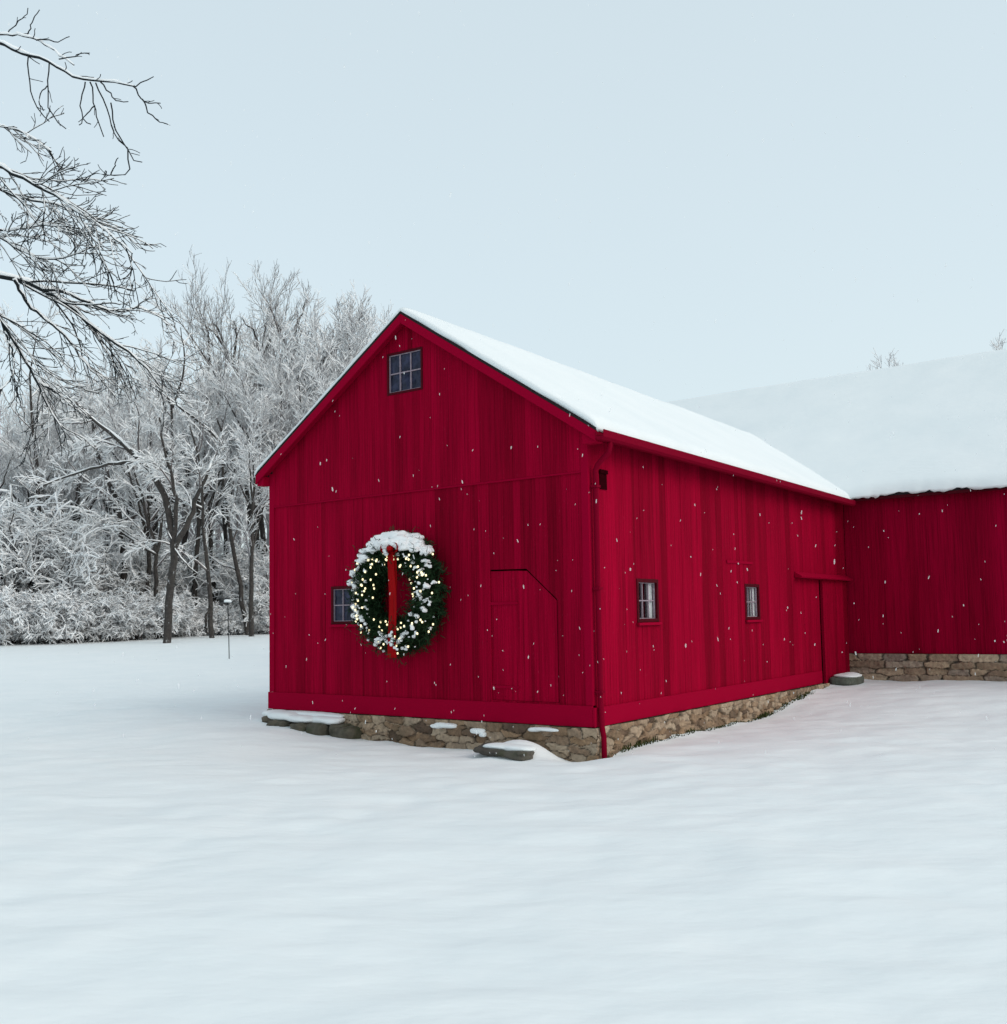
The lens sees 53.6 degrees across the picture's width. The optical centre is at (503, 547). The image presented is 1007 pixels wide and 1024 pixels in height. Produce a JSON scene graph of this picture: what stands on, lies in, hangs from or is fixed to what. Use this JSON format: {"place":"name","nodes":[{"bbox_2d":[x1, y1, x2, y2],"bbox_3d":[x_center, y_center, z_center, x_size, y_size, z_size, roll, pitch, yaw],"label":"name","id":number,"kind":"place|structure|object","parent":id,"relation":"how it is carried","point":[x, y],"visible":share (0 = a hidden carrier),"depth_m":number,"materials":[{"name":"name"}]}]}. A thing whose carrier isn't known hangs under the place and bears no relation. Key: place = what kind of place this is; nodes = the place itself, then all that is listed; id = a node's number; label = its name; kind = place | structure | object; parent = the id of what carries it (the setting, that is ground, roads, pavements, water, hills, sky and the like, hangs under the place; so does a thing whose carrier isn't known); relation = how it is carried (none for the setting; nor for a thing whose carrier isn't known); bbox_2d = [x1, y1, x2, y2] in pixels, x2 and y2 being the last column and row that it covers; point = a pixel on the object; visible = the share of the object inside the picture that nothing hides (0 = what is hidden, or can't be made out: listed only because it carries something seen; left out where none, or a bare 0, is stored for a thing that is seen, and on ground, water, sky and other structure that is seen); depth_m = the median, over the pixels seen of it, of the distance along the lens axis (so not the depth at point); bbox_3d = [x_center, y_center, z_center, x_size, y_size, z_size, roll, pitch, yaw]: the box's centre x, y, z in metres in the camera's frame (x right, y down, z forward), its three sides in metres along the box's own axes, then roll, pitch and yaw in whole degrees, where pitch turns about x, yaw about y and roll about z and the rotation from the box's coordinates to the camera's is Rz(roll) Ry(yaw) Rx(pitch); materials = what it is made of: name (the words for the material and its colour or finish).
{"place":"outdoors","nodes":[
{"label":"outdoors","id":0,"kind":"place"},
{"bbox_2d":[0,633,1006,1023],"bbox_3d":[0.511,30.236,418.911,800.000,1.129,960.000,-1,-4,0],"label":"snowy ground","id":1,"kind":"structure","parent":0,"point":[188,835],"depth_m":6.59,"materials":[{"name":"snow"}]},
{"bbox_2d":[0,447,15,496],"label":"bare tree","id":2,"kind":"object","parent":1,"relation":"on","point":[3,486],"visible":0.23,"depth_m":50.77,"materials":[{"name":"grey plant"}]},
{"bbox_2d":[0,394,20,498],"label":"bare tree","id":3,"kind":"object","parent":1,"relation":"on","point":[6,407],"visible":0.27,"depth_m":61.51,"materials":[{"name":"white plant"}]},
{"bbox_2d":[0,417,26,521],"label":"bare tree","id":4,"kind":"object","parent":1,"relation":"on","point":[4,452],"visible":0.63,"depth_m":47.60,"materials":[{"name":"grey plant"}]},
{"bbox_2d":[0,580,41,645],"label":"bramble","id":5,"kind":"object","parent":1,"relation":"on","point":[6,595],"visible":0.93,"depth_m":39.53,"materials":[{"name":"white"}]},
{"bbox_2d":[0,500,46,592],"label":"snowy bush","id":6,"kind":"object","parent":1,"relation":"on","point":[8,533],"visible":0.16,"depth_m":42.32,"materials":[{"name":"white plant"}]},
{"bbox_2d":[0,543,58,592],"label":"understorey shrub","id":7,"kind":"object","parent":1,"relation":"on","point":[32,583],"visible":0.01,"depth_m":43.10,"materials":[{"name":"grey plant"}]},
{"bbox_2d":[0,595,59,643],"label":"bramble","id":8,"kind":"object","parent":1,"relation":"on","point":[37,625],"visible":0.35,"depth_m":40.14,"materials":[{"name":"white"}]},
{"bbox_2d":[0,300,71,523],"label":"slender tree","id":9,"kind":"object","parent":1,"relation":"on","point":[20,471],"visible":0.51,"depth_m":47.82,"materials":[{"name":"grey plant"}]},
{"bbox_2d":[1,378,72,527],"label":"bare tree","id":10,"kind":"object","parent":1,"relation":"on","point":[29,421],"visible":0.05,"depth_m":56.07,"materials":[{"name":"grey plant"}]},
{"bbox_2d":[2,375,80,525],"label":"bare tree","id":11,"kind":"object","parent":1,"relation":"on","point":[13,491],"visible":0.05,"depth_m":56.32,"materials":[{"name":"grey plant"}]},
{"bbox_2d":[0,394,90,539],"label":"bare tree","id":12,"kind":"object","parent":1,"relation":"on","point":[49,471],"visible":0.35,"depth_m":48.66,"materials":[{"name":"grey plant"}]},
{"bbox_2d":[0,364,95,535],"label":"bare tree","id":13,"kind":"object","parent":1,"relation":"on","point":[12,431],"visible":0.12,"depth_m":58.26,"materials":[{"name":"grey plant"}]},
{"bbox_2d":[12,589,87,643],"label":"bramble","id":14,"kind":"object","parent":1,"relation":"on","point":[51,615],"visible":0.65,"depth_m":40.24,"materials":[{"name":"white"}]},
{"bbox_2d":[9,394,94,554],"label":"bare tree","id":15,"kind":"object","parent":1,"relation":"on","point":[55,472],"visible":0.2,"depth_m":48.70,"materials":[{"name":"grey plant"}]},
{"bbox_2d":[0,484,115,641],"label":"snowy bush","id":16,"kind":"object","parent":1,"relation":"on","point":[25,507],"visible":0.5,"depth_m":42.46,"materials":[{"name":"white plant"}]},
{"bbox_2d":[14,386,106,523],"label":"bare tree","id":17,"kind":"object","parent":1,"relation":"on","point":[54,445],"visible":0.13,"depth_m":51.78,"materials":[{"name":"grey plant"}]},
{"bbox_2d":[0,499,126,603],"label":"snowy bush","id":18,"kind":"object","parent":1,"relation":"on","point":[80,555],"visible":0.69,"depth_m":42.36,"materials":[{"name":"white plant"}]},
{"bbox_2d":[7,588,122,644],"bbox_3d":[-18.641,2.976,41.525,3.674,3.020,4.238,-4,-5,38],"label":"bramble","id":19,"kind":"object","parent":1,"relation":"on","point":[58,641],"visible":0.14,"depth_m":41.00,"materials":[{"name":"white"}]},
{"bbox_2d":[28,579,123,643],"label":"bramble","id":20,"kind":"object","parent":1,"relation":"on","point":[75,619],"visible":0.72,"depth_m":40.93,"materials":[{"name":"white"}]},
{"bbox_2d":[12,512,150,623],"bbox_3d":[-18.951,1.486,44.430,5.257,5.938,6.468,2,-5,-38],"label":"snowy bush","id":21,"kind":"object","parent":1,"relation":"on","point":[120,590],"visible":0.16,"depth_m":44.17,"materials":[{"name":"white plant"}]},
{"bbox_2d":[34,346,131,547],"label":"bare tree","id":22,"kind":"object","parent":1,"relation":"on","point":[87,385],"visible":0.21,"depth_m":56.21,"materials":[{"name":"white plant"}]},
{"bbox_2d":[58,596,110,641],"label":"bramble","id":23,"kind":"object","parent":1,"relation":"on","point":[97,614],"visible":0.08,"depth_m":42.11,"materials":[{"name":"white"}]},
{"bbox_2d":[52,402,134,539],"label":"bare tree","id":24,"kind":"object","parent":1,"relation":"on","point":[84,464],"visible":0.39,"depth_m":48.76,"materials":[{"name":"grey plant"}]},
{"bbox_2d":[63,589,130,641],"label":"bramble","id":25,"kind":"object","parent":1,"relation":"on","point":[101,626],"visible":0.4,"depth_m":41.96,"materials":[{"name":"white"}]},
{"bbox_2d":[50,540,153,637],"bbox_3d":[-19.258,2.037,45.347,5.470,5.199,4.889,-3,-5,29],"label":"understorey shrub","id":26,"kind":"object","parent":1,"relation":"on","point":[113,565],"visible":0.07,"depth_m":45.46,"materials":[{"name":"grey plant"}]},
{"bbox_2d":[0,8,212,470],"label":"overhanging tree","id":27,"kind":"object","parent":1,"relation":"on","point":[52,295],"visible":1,"depth_m":10.35,"materials":[{"name":"grey plant"}]},
{"bbox_2d":[73,372,140,552],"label":"bare tree","id":28,"kind":"object","parent":1,"relation":"on","point":[117,484],"visible":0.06,"depth_m":58.15,"materials":[{"name":"grey plant"}]},
{"bbox_2d":[52,370,191,594],"bbox_3d":[-17.587,-2.075,46.185,6.160,12.711,4.054,-1,-4,0],"label":"dark trunk tree","id":29,"kind":"object","parent":1,"relation":"on","point":[123,576],"visible":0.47,"depth_m":45.94,"materials":[{"name":"grey plant"}]},
{"bbox_2d":[80,597,163,642],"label":"bramble","id":30,"kind":"object","parent":1,"relation":"on","point":[116,629],"visible":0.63,"depth_m":42.38,"materials":[{"name":"white"}]},
{"bbox_2d":[13,377,233,642],"bbox_3d":[-15.329,-1.356,40.636,8.742,10.728,5.890,-1,-4,0],"label":"forked tree","id":31,"kind":"object","parent":1,"relation":"on","point":[147,464],"visible":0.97,"depth_m":39.92,"materials":[{"name":"grey plant"}]},
{"bbox_2d":[101,591,164,640],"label":"bramble","id":32,"kind":"object","parent":1,"relation":"on","point":[147,609],"visible":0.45,"depth_m":43.19,"materials":[{"name":"white"}]},
{"bbox_2d":[81,400,188,548],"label":"bare tree","id":33,"kind":"object","parent":1,"relation":"on","point":[121,491],"visible":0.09,"depth_m":51.07,"materials":[{"name":"grey plant"}]},
{"bbox_2d":[78,351,192,595],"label":"bare tree","id":34,"kind":"object","parent":1,"relation":"on","point":[114,427],"visible":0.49,"depth_m":45.70,"materials":[{"name":"grey plant"}]},
{"bbox_2d":[92,362,186,555],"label":"bare tree","id":35,"kind":"object","parent":1,"relation":"on","point":[151,497],"visible":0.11,"depth_m":56.69,"materials":[{"name":"grey plant"}]},
{"bbox_2d":[99,582,187,639],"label":"bramble","id":36,"kind":"object","parent":1,"relation":"on","point":[147,636],"visible":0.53,"depth_m":43.55,"materials":[{"name":"white"}]},
{"bbox_2d":[104,556,182,601],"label":"understorey shrub","id":37,"kind":"object","parent":1,"relation":"on","point":[139,582],"visible":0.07,"depth_m":47.69,"materials":[{"name":"grey plant"}]},
{"bbox_2d":[86,422,212,637],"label":"twin stem tree","id":38,"kind":"object","parent":1,"relation":"on","point":[154,550],"visible":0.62,"depth_m":44.95,"materials":[{"name":"grey plant"}]},
{"bbox_2d":[0,339,303,564],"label":"wood","id":39,"kind":"object","parent":1,"relation":"on","point":[219,539],"visible":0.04,"depth_m":75.49,"materials":[{"name":"white"}]},
{"bbox_2d":[89,327,214,586],"bbox_3d":[-17.202,-3.453,49.608,5.644,15.761,5.240,-3,-4,27],"label":"crooked tree","id":40,"kind":"object","parent":1,"relation":"on","point":[180,384],"visible":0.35,"depth_m":49.92,"materials":[{"name":"grey plant"}]},
{"bbox_2d":[105,540,205,634],"bbox_3d":[-17.404,2.116,49.025,5.630,5.351,5.032,0,-4,-19],"label":"understorey shrub","id":41,"kind":"object","parent":1,"relation":"on","point":[180,565],"visible":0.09,"depth_m":48.31,"materials":[{"name":"grey plant"}]},
{"bbox_2d":[97,529,215,613],"bbox_3d":[-17.519,1.854,47.519,6.090,5.788,5.442,-3,-4,22],"label":"understorey shrub","id":42,"kind":"object","parent":1,"relation":"on","point":[142,558],"visible":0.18,"depth_m":47.20,"materials":[{"name":"grey plant"}]},
{"bbox_2d":[85,334,235,542],"bbox_3d":[-20.349,-3.819,60.936,8.446,18.192,6.344,-1,-4,-2],"label":"bare tree","id":43,"kind":"object","parent":1,"relation":"on","point":[159,351],"visible":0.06,"depth_m":60.52,"materials":[{"name":"grey plant"}]},
{"bbox_2d":[144,582,204,637],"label":"bramble","id":44,"kind":"object","parent":1,"relation":"on","point":[184,599],"visible":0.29,"depth_m":45.02,"materials":[{"name":"white"}]},
{"bbox_2d":[132,362,226,585],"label":"bare tree","id":45,"kind":"object","parent":1,"relation":"on","point":[185,537],"visible":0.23,"depth_m":50.85,"materials":[{"name":"grey plant"}]},
{"bbox_2d":[160,600,203,636],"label":"bramble","id":46,"kind":"object","parent":1,"relation":"on","point":[190,624],"visible":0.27,"depth_m":45.71,"materials":[{"name":"white"}]},
{"bbox_2d":[128,528,240,613],"bbox_3d":[-16.109,1.925,49.929,5.543,5.895,6.202,-2,-4,12],"label":"understorey shrub","id":47,"kind":"object","parent":1,"relation":"on","point":[200,590],"visible":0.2,"depth_m":49.63,"materials":[{"name":"grey plant"}]},
{"bbox_2d":[123,375,265,637],"bbox_3d":[-13.297,-1.903,43.526,4.719,11.915,6.633,-1,-4,0],"label":"slim tree","id":48,"kind":"object","parent":1,"relation":"on","point":[209,612],"visible":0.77,"depth_m":43.92,"materials":[{"name":"grey plant"}]},
{"bbox_2d":[142,270,256,546],"bbox_3d":[-16.527,-5.239,53.817,6.747,19.903,4.315,-1,-4,0],"label":"leaning tree","id":49,"kind":"object","parent":1,"relation":"on","point":[201,353],"visible":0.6,"depth_m":53.93,"materials":[{"name":"grey plant"}]},
{"bbox_2d":[124,348,278,634],"bbox_3d":[-14.002,-2.654,46.829,8.393,13.777,5.478,-4,-5,41],"label":"bent branch tree","id":50,"kind":"object","parent":1,"relation":"on","point":[235,561],"visible":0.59,"depth_m":46.91,"materials":[{"name":"grey plant"}]},
{"bbox_2d":[182,601,234,636],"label":"bramble","id":51,"kind":"object","parent":1,"relation":"on","point":[202,629],"visible":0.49,"depth_m":46.49,"materials":[{"name":"white"}]},
{"bbox_2d":[185,563,236,612],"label":"understorey shrub","id":52,"kind":"object","parent":1,"relation":"on","point":[220,600],"visible":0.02,"depth_m":51.67,"materials":[{"name":"grey plant"}]},
{"bbox_2d":[164,339,262,550],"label":"bare tree","id":53,"kind":"object","parent":1,"relation":"on","point":[219,363],"visible":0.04,"depth_m":60.27,"materials":[{"name":"grey plant"}]},
{"bbox_2d":[182,349,248,553],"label":"bare tree","id":54,"kind":"object","parent":1,"relation":"on","point":[223,523],"visible":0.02,"depth_m":60.31,"materials":[{"name":"grey plant"}]},
{"bbox_2d":[198,571,237,632],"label":"snowy bush","id":55,"kind":"object","parent":1,"relation":"on","point":[224,583],"visible":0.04,"depth_m":51.45,"materials":[{"name":"grey plant"}]},
{"bbox_2d":[182,377,258,633],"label":"bare tree","id":56,"kind":"object","parent":1,"relation":"on","point":[218,503],"visible":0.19,"depth_m":50.34,"materials":[{"name":"grey plant"}]},
{"bbox_2d":[155,246,286,559],"bbox_3d":[-15.251,-6.025,54.191,7.496,21.481,4.662,0,-4,-19],"label":"leaning tree","id":57,"kind":"object","parent":1,"relation":"on","point":[261,523],"visible":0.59,"depth_m":54.69,"materials":[{"name":"grey plant"}]},
{"bbox_2d":[175,365,267,634],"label":"bare tree","id":58,"kind":"object","parent":1,"relation":"on","point":[199,524],"visible":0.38,"depth_m":48.94,"materials":[{"name":"grey plant"}]},
{"bbox_2d":[202,601,243,634],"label":"bramble","id":59,"kind":"object","parent":1,"relation":"on","point":[215,607],"visible":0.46,"depth_m":47.15,"materials":[{"name":"white"}]},
{"bbox_2d":[224,599,231,658],"bbox_3d":[-8.594,2.580,31.052,0.234,1.947,0.236,-1,-4,0],"label":"feeder pole","id":60,"kind":"object","parent":1,"relation":"on","point":[227,601],"visible":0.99,"depth_m":31.04,"materials":[{"name":"metal"}]},
{"bbox_2d":[189,544,268,633],"bbox_3d":[-12.745,2.148,48.696,4.409,4.727,4.207,-3,-4,24],"label":"snowy bush","id":61,"kind":"object","parent":1,"relation":"on","point":[225,592],"visible":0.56,"depth_m":48.31,"materials":[{"name":"grey plant"}]},
{"bbox_2d":[196,540,268,633],"bbox_3d":[-11.959,1.962,49.180,4.571,5.164,5.624,-2,-4,21],"label":"snowy bush","id":62,"kind":"object","parent":1,"relation":"on","point":[264,597],"visible":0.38,"depth_m":48.34,"materials":[{"name":"grey plant"}]},
{"bbox_2d":[213,544,259,588],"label":"understorey shrub","id":63,"kind":"object","parent":1,"relation":"on","point":[222,557],"visible":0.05,"depth_m":54.47,"materials":[{"name":"grey plant"}]},
{"bbox_2d":[213,607,265,635],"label":"bramble","id":64,"kind":"object","parent":1,"relation":"on","point":[239,629],"visible":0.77,"depth_m":46.92,"materials":[{"name":"white"}]},
{"bbox_2d":[214,385,282,636],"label":"bare tree","id":65,"kind":"object","parent":1,"relation":"on","point":[265,490],"visible":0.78,"depth_m":44.98,"materials":[{"name":"grey plant"}]},
{"bbox_2d":[232,605,266,633],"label":"bramble","id":66,"kind":"object","parent":1,"relation":"on","point":[257,627],"visible":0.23,"depth_m":47.88,"materials":[{"name":"white"}]},
{"bbox_2d":[238,538,268,584],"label":"understorey shrub","id":67,"kind":"object","parent":1,"relation":"on","point":[258,549],"visible":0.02,"depth_m":53.47,"materials":[{"name":"grey plant"}]},
{"bbox_2d":[197,310,312,500],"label":"bare tree","id":68,"kind":"object","parent":1,"relation":"on","point":[243,400],"visible":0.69,"depth_m":47.52,"materials":[{"name":"grey plant"}]},
{"bbox_2d":[253,609,268,633],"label":"bramble","id":69,"kind":"object","parent":1,"relation":"on","point":[264,630],"visible":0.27,"depth_m":48.23,"materials":[{"name":"white"}]},
{"bbox_2d":[261,605,268,630],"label":"bramble","id":70,"kind":"object","parent":1,"relation":"on","point":[267,617],"visible":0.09,"depth_m":47.80,"materials":[{"name":"white"}]},
{"bbox_2d":[201,304,332,444],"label":"bare tree","id":71,"kind":"object","parent":1,"relation":"on","point":[265,341],"visible":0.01,"depth_m":63.77,"materials":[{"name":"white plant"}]},
{"bbox_2d":[237,260,299,551],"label":"tall tree","id":72,"kind":"object","parent":1,"relation":"on","point":[266,348],"visible":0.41,"depth_m":57.83,"materials":[{"name":"white plant"}]},
{"bbox_2d":[239,312,314,454],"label":"bare tree","id":73,"kind":"object","parent":1,"relation":"on","point":[244,326],"visible":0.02,"depth_m":61.99,"materials":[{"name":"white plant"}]},
{"bbox_2d":[243,333,330,487],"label":"bare tree","id":74,"kind":"object","parent":1,"relation":"on","point":[307,394],"visible":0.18,"depth_m":48.61,"materials":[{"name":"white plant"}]},
{"bbox_2d":[239,287,346,420],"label":"bare tree","id":75,"kind":"object","parent":1,"relation":"on","point":[318,356],"visible":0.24,"depth_m":50.94,"materials":[{"name":"white plant"}]},
{"bbox_2d":[259,358,333,438],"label":"bare tree","id":76,"kind":"object","parent":1,"relation":"on","point":[315,399],"visible":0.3,"depth_m":47.86,"materials":[{"name":"white plant"}]},
{"bbox_2d":[231,261,371,394],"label":"tall forked tree","id":77,"kind":"object","parent":1,"relation":"on","point":[271,307],"visible":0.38,"depth_m":55.77,"materials":[{"name":"grey plant"}]},
{"bbox_2d":[251,279,393,398],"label":"bare tree","id":78,"kind":"object","parent":1,"relation":"on","point":[334,313],"visible":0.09,"depth_m":57.30,"materials":[{"name":"white plant"}]},
{"bbox_2d":[269,299,376,402],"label":"bare tree","id":79,"kind":"object","parent":1,"relation":"on","point":[347,322],"visible":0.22,"depth_m":53.93,"materials":[{"name":"white plant"}]},
{"bbox_2d":[302,357,354,412],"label":"bare tree","id":80,"kind":"object","parent":1,"relation":"on","point":[307,404],"visible":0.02,"depth_m":48.63,"materials":[{"name":"white plant"}]},
{"bbox_2d":[289,298,374,390],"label":"bare tree","id":81,"kind":"object","parent":1,"relation":"on","point":[303,371],"visible":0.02,"depth_m":55.80,"materials":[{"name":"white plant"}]},
{"bbox_2d":[314,318,374,386],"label":"bare tree","id":82,"kind":"object","parent":1,"relation":"on","point":[361,336],"depth_m":58.92,"materials":[{"name":"grey plant"}]},
{"bbox_2d":[313,308,378,385],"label":"bare tree","id":83,"kind":"object","parent":1,"relation":"on","point":[370,325],"visible":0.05,"depth_m":53.46,"materials":[{"name":"white plant"}]},
{"bbox_2d":[314,313,392,383],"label":"bare tree","id":84,"kind":"object","parent":1,"relation":"on","point":[342,360],"visible":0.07,"depth_m":52.88,"materials":[{"name":"white plant"}]},
{"bbox_2d":[473,742,535,760],"bbox_3d":[0.013,2.334,11.461,0.828,0.156,0.398,-4,-5,36],"label":"flat rock","id":85,"kind":"object","parent":1,"relation":"on","point":[518,752],"visible":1,"depth_m":11.31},
{"bbox_2d":[254,307,855,761],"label":"gable barn","id":86,"kind":"structure","parent":1,"relation":"on","point":[558,513],"depth_m":13.31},
{"bbox_2d":[329,586,362,626],"bbox_3d":[-2.182,0.818,13.927,0.650,0.572,0.105,-4,-5,36],"label":"window","id":87,"kind":"structure","parent":86,"relation":"in","point":[339,604],"depth_m":14.01,"materials":[{"name":"glass"}]},
{"bbox_2d":[342,526,452,667],"bbox_3d":[-1.371,0.627,13.119,1.758,1.907,0.808,-4,-5,36],"label":"christmas wreath","id":88,"kind":"object","parent":86,"relation":"attached to","point":[383,557],"visible":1,"depth_m":12.92,"materials":[{"name":"green"}]},
{"bbox_2d":[387,347,422,395],"bbox_3d":[-1.319,-2.382,13.486,0.634,0.579,0.072,-4,-5,36],"label":"window","id":89,"kind":"structure","parent":86,"relation":"in","point":[404,368],"depth_m":13.49,"materials":[{"name":"white paint"}]},
{"bbox_2d":[490,571,558,701],"bbox_3d":[0.228,1.067,12.181,1.015,1.597,0.022,-4,-5,36],"label":"door","id":90,"kind":"structure","parent":86,"relation":"in","point":[524,614],"depth_m":12.16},
{"bbox_2d":[636,578,661,625],"bbox_3d":[1.842,0.696,12.781,0.125,0.592,0.659,-4,-5,36],"label":"window","id":91,"kind":"structure","parent":86,"relation":"in","point":[652,590],"depth_m":12.86,"materials":[{"name":"white paint"}]},
{"bbox_2d":[744,584,762,621],"bbox_3d":[3.899,0.866,15.633,0.125,0.597,0.690,-4,-5,36],"label":"window","id":92,"kind":"structure","parent":86,"relation":"in","point":[754,590],"depth_m":15.71,"materials":[{"name":"white paint"}]},
{"bbox_2d":[820,580,849,682],"bbox_3d":[6.279,1.599,18.842,0.055,1.970,1.440,-4,-5,36],"label":"sliding door","id":93,"kind":"structure","parent":86,"relation":"in","point":[833,593],"depth_m":18.72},
{"bbox_2d":[607,690,813,757],"bbox_3d":[3.311,2.452,14.463,0.239,0.343,7.254,-4,-5,35],"label":"moss fringe","id":94,"kind":"object","parent":1,"relation":"on","point":[721,726],"visible":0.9,"depth_m":13.73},
{"bbox_2d":[639,349,1006,681],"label":"long barn","id":95,"kind":"structure","parent":1,"relation":"on","point":[910,460],"depth_m":19.24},
{"bbox_2d":[830,672,863,685],"bbox_3d":[6.355,2.421,18.427,0.477,0.231,0.840,-4,-5,36],"label":"stone step","id":96,"kind":"object","parent":1,"relation":"on","point":[849,678],"visible":0.99,"depth_m":18.14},
{"bbox_2d":[838,349,902,374],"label":"bare tree","id":97,"kind":"object","parent":1,"relation":"on","point":[879,365],"depth_m":46.05,"materials":[{"name":"white plant"}]},
{"bbox_2d":[990,330,1005,349],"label":"bare tree","id":98,"kind":"object","parent":1,"relation":"on","point":[1001,342],"visible":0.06,"depth_m":46.03,"materials":[{"name":"white plant"}]},
{"bbox_2d":[0,0,1006,561],"label":"sky","id":99,"kind":"structure","parent":0,"point":[663,200],"materials":[{"name":"blue"}]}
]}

